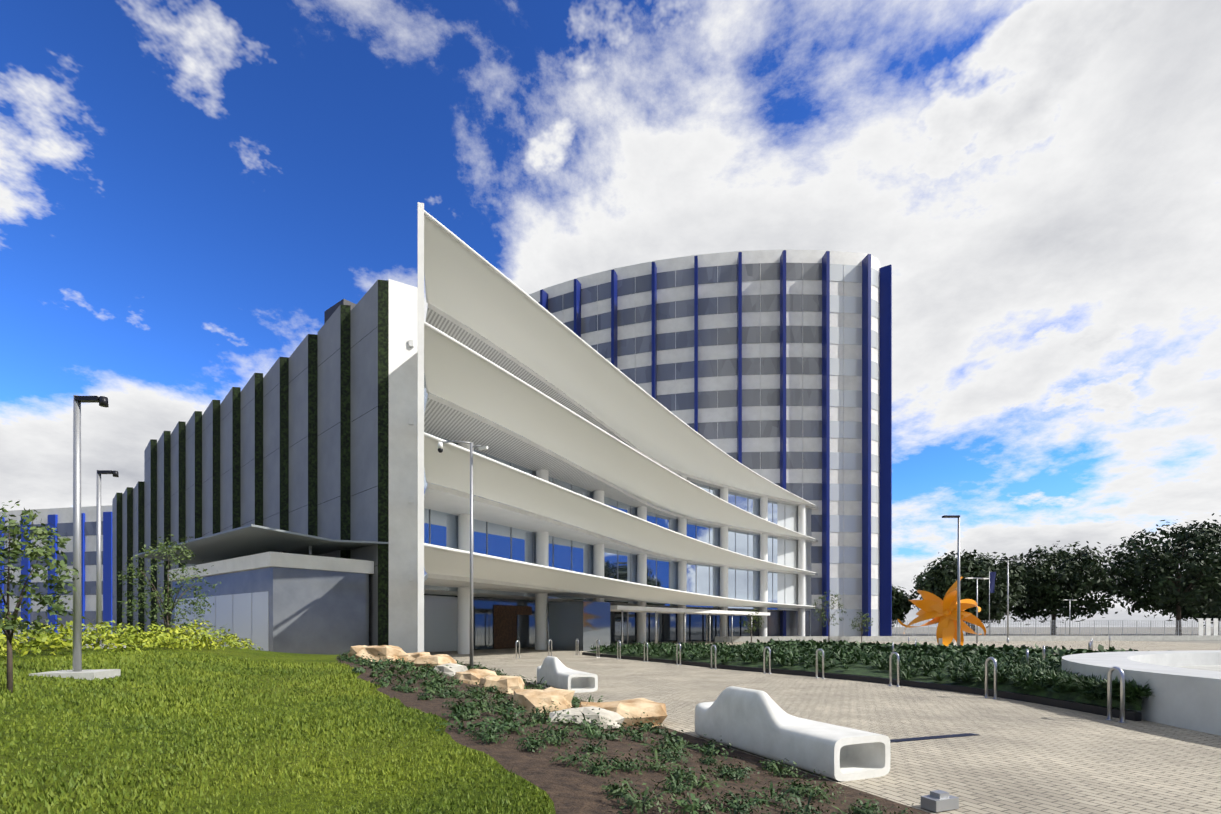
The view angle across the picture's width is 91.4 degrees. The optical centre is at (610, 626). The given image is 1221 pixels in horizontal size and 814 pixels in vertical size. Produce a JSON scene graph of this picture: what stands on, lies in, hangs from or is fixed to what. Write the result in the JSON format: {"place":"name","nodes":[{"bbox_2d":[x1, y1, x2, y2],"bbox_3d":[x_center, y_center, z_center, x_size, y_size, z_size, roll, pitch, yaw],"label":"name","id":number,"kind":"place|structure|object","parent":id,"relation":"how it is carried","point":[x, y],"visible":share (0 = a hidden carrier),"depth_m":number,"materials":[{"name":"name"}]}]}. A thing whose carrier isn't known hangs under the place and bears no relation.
{"place":"outdoors","nodes":[
{"label":"outdoors","id":0,"kind":"place"},
{"bbox_2d":[0,505,111,637],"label":"building","id":1,"kind":"structure","parent":0,"point":[61,519],"depth_m":89.09,"materials":[{"name":"blue paint"}]},
{"bbox_2d":[0,649,550,813],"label":"grass","id":2,"kind":"structure","parent":0,"point":[81,789],"depth_m":5.71,"materials":[{"name":"green plant"}]},
{"bbox_2d":[424,595,531,651],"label":"entrance wall","id":3,"kind":"structure","parent":0,"point":[512,625],"depth_m":41.05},
{"bbox_2d":[0,0,1220,626],"label":"sky","id":4,"kind":"structure","parent":0,"point":[188,188],"materials":[{"name":"blue"}]},
{"bbox_2d":[4,627,1220,642],"bbox_3d":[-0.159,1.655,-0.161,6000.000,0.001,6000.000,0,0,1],"label":"ground","id":5,"kind":"structure","parent":0,"point":[1084,631],"depth_m":219.02,"materials":[{"name":"grey concrete"}]},
{"bbox_2d":[892,585,914,626],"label":"tree","id":6,"kind":"object","parent":5,"relation":"on","point":[901,603],"visible":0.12,"depth_m":122.01,"materials":[{"name":"green plant"}]},
{"bbox_2d":[910,549,1032,634],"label":"tree","id":7,"kind":"object","parent":5,"relation":"on","point":[942,581],"visible":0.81,"depth_m":112.22,"materials":[{"name":"green plant"}]},
{"bbox_2d":[965,596,1009,633],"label":"tree","id":8,"kind":"object","parent":5,"relation":"on","point":[983,621],"visible":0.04,"depth_m":131.06,"materials":[{"name":"green plant"}]},
{"bbox_2d":[989,571,995,634],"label":"flags","id":9,"kind":"object","parent":5,"relation":"on","point":[992,575],"visible":0.4,"depth_m":99.07,"materials":[{"name":"blue fabric"}]},
{"bbox_2d":[1000,541,1129,634],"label":"tree","id":10,"kind":"object","parent":5,"relation":"on","point":[1068,579],"visible":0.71,"depth_m":117.39,"materials":[{"name":"green plant"}]},
{"bbox_2d":[1064,599,1075,635],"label":"twin lamp","id":11,"kind":"object","parent":5,"relation":"on","point":[1069,616],"visible":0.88,"depth_m":95.98,"materials":[{"name":"grey metal"}]},
{"bbox_2d":[1100,513,1220,635],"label":"tree","id":12,"kind":"object","parent":5,"relation":"on","point":[1202,566],"visible":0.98,"depth_m":111.83,"materials":[{"name":"green plant"}]},
{"bbox_2d":[1162,570,1220,634],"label":"tree","id":13,"kind":"object","parent":5,"relation":"on","point":[1190,616],"visible":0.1,"depth_m":126.05,"materials":[{"name":"green plant"}]},
{"bbox_2d":[430,641,1220,813],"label":"plaza paving","id":14,"kind":"structure","parent":0,"point":[1017,757],"depth_m":8.98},
{"bbox_2d":[112,280,388,645],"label":"grey wing","id":15,"kind":"structure","parent":14,"relation":"on","point":[297,441],"depth_m":40.20,"materials":[{"name":"grey concrete"}]},
{"bbox_2d":[133,524,388,654],"bbox_3d":[-21.651,-1.558,36.443,19.000,6.386,7.698,0,0,38],"label":"annex","id":16,"kind":"object","parent":14,"relation":"on","point":[279,590],"visible":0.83,"depth_m":31.44,"materials":[{"name":"grey concrete"}]},
{"bbox_2d":[388,202,428,652],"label":"end wall","id":17,"kind":"structure","parent":14,"relation":"on","point":[406,466],"depth_m":33.30,"materials":[{"name":"white paint"}]},
{"bbox_2d":[0,641,930,813],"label":"lawn bed","id":18,"kind":"object","parent":14,"relation":"on","point":[570,789],"visible":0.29,"depth_m":5.32,"materials":[{"name":"green plant"}]},
{"bbox_2d":[0,500,78,691],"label":"sapling","id":19,"kind":"object","parent":18,"relation":"on","point":[9,627],"visible":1,"depth_m":7.16,"materials":[{"name":"green plant"}]},
{"bbox_2d":[29,395,120,679],"bbox_3d":[-8.322,-1.401,9.343,0.859,4.430,0.800,0,0,-17],"label":"light pole","id":20,"kind":"object","parent":18,"relation":"on","point":[77,672],"visible":0.94,"depth_m":9.30,"materials":[{"name":"grey metal"}]},
{"bbox_2d":[82,470,125,648],"bbox_3d":[-12.659,-1.671,14.793,0.859,4.430,0.800,0,0,-17],"label":"light pole","id":21,"kind":"object","parent":18,"relation":"on","point":[99,565],"visible":0.69,"depth_m":14.74,"materials":[{"name":"grey metal"}]},
{"bbox_2d":[0,611,262,658],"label":"hedge","id":22,"kind":"object","parent":18,"relation":"on","point":[57,642],"visible":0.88,"depth_m":14.63,"materials":[{"name":"green plant"}]},
{"bbox_2d":[114,534,220,632],"bbox_3d":[-14.796,-0.810,20.041,2.852,4.689,2.705,0,0,1],"label":"sapling","id":23,"kind":"object","parent":18,"relation":"on","point":[166,597],"visible":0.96,"depth_m":19.81,"materials":[{"name":"green plant"}]},
{"bbox_2d":[438,441,487,668],"bbox_3d":[-5.403,-2.618,21.863,1.902,8.446,0.266,0,0,5],"label":"street lamp","id":24,"kind":"object","parent":18,"relation":"on","point":[440,447],"visible":0.96,"depth_m":21.85,"materials":[{"name":"grey metal"}]},
{"bbox_2d":[348,645,666,729],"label":"rocks","id":25,"kind":"object","parent":18,"relation":"on","point":[614,712],"visible":0.79,"depth_m":10.03,"materials":[{"name":"stone"}]},
{"bbox_2d":[336,649,1009,813],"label":"bed plants","id":26,"kind":"object","parent":18,"relation":"on","point":[437,683],"visible":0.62,"depth_m":6.46,"materials":[{"name":"green plant"}]},
{"bbox_2d":[537,656,597,692],"bbox_3d":[-1.254,1.224,16.242,0.800,0.821,2.900,0,0,-23],"label":"bench","id":27,"kind":"object","parent":14,"relation":"on","point":[555,672],"visible":0.94,"depth_m":15.50,"materials":[{"name":"white concrete"}]},
{"bbox_2d":[424,303,817,610],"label":"sail building slabs","id":28,"kind":"structure","parent":14,"relation":"on","point":[446,419],"depth_m":37.84,"materials":[{"name":"white concrete"}]},
{"bbox_2d":[430,433,753,642],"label":"columns","id":29,"kind":"structure","parent":28,"relation":"on","point":[656,579],"depth_m":62.45,"materials":[{"name":"white concrete"}]},
{"bbox_2d":[424,375,811,649],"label":"windows","id":30,"kind":"structure","parent":28,"relation":"on","point":[576,556],"depth_m":60.76,"materials":[{"name":"blue glass"}]},
{"bbox_2d":[424,210,815,606],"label":"balcony fascias","id":31,"kind":"structure","parent":28,"relation":"on","point":[470,287],"depth_m":34.46,"materials":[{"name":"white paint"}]},
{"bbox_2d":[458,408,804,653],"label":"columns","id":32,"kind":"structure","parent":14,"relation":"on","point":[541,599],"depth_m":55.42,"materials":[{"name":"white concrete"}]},
{"bbox_2d":[549,601,769,650],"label":"entrance canopy","id":33,"kind":"object","parent":14,"relation":"on","point":[586,624],"visible":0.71,"depth_m":41.92,"materials":[{"name":"white paint"}]},
{"bbox_2d":[428,250,891,635],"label":"tower","id":34,"kind":"structure","parent":14,"relation":"on","point":[774,366],"depth_m":79.05,"materials":[{"name":"white paint"}]},
{"bbox_2d":[739,610,763,642],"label":"sapling","id":35,"kind":"object","parent":14,"relation":"on","point":[748,625],"visible":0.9,"depth_m":61.63,"materials":[{"name":"green plant"}]},
{"bbox_2d":[695,686,890,780],"bbox_3d":[2.148,1.224,7.742,0.800,0.821,2.900,0,0,-23],"label":"bench","id":36,"kind":"object","parent":14,"relation":"on","point":[760,723],"visible":1,"depth_m":7.05,"materials":[{"name":"white concrete"}]},
{"bbox_2d":[515,636,1126,722],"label":"bollards","id":37,"kind":"object","parent":14,"relation":"on","point":[1109,692],"visible":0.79,"depth_m":16.49,"materials":[{"name":"silver metal"}]},
{"bbox_2d":[812,591,847,641],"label":"sapling","id":38,"kind":"object","parent":14,"relation":"on","point":[826,603],"visible":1,"depth_m":59.52,"materials":[{"name":"green plant"}]},
{"bbox_2d":[849,612,872,641],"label":"sapling","id":39,"kind":"object","parent":14,"relation":"on","point":[868,620],"visible":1,"depth_m":65.44,"materials":[{"name":"green plant"}]},
{"bbox_2d":[582,648,1141,720],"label":"bed soil","id":40,"kind":"structure","parent":14,"relation":"on","point":[1006,690],"depth_m":16.47,"materials":[{"name":"brown soil"}]},
{"bbox_2d":[590,641,1152,704],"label":"bed plants","id":41,"kind":"object","parent":40,"relation":"on","point":[1024,675],"visible":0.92,"depth_m":19.28,"materials":[{"name":"green plant"}]},
{"bbox_2d":[890,733,977,811],"bbox_3d":[3.543,1.557,7.621,1.840,0.155,4.742,0,0,34],"label":"floodlight","id":42,"kind":"object","parent":14,"relation":"on","point":[937,800],"visible":0.86,"depth_m":5.33,"materials":[{"name":"light grey metal"}]},
{"bbox_2d":[898,577,985,645],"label":"orange sculpture","id":43,"kind":"object","parent":14,"relation":"on","point":[943,612],"visible":0.9,"depth_m":44.48,"materials":[{"name":"orange paint"}]},
{"bbox_2d":[942,515,960,645],"bbox_3d":[19.648,-2.383,34.312,1.016,8.035,0.280,0,0,1],"label":"tall pole","id":44,"kind":"object","parent":14,"relation":"on","point":[958,581],"visible":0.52,"depth_m":34.25,"materials":[{"name":"grey metal"}]},
{"bbox_2d":[736,638,1170,660],"bbox_3d":[16.076,1.143,32.364,7.415,0.873,22.168,0,0,-29],"label":"bed","id":45,"kind":"object","parent":14,"relation":"on","point":[973,649],"visible":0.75,"depth_m":29.20,"materials":[{"name":"green plant"}]},
{"bbox_2d":[965,577,988,642],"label":"twin lamp","id":46,"kind":"object","parent":14,"relation":"on","point":[977,602],"visible":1,"depth_m":59.36,"materials":[{"name":"grey metal"}]},
{"bbox_2d":[998,559,1008,642],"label":"tall pole","id":47,"kind":"object","parent":14,"relation":"on","point":[1007,598],"visible":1,"depth_m":62.31,"materials":[{"name":"grey metal"}]},
{"bbox_2d":[708,618,1220,641],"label":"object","id":48,"kind":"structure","parent":0,"point":[1079,637],"depth_m":71.23,"materials":[{"name":"grey metal"}]},
{"bbox_2d":[1062,650,1220,735],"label":"ring wall","id":49,"kind":"structure","parent":0,"point":[1185,686],"depth_m":10.31,"materials":[{"name":"concrete"}]}
]}

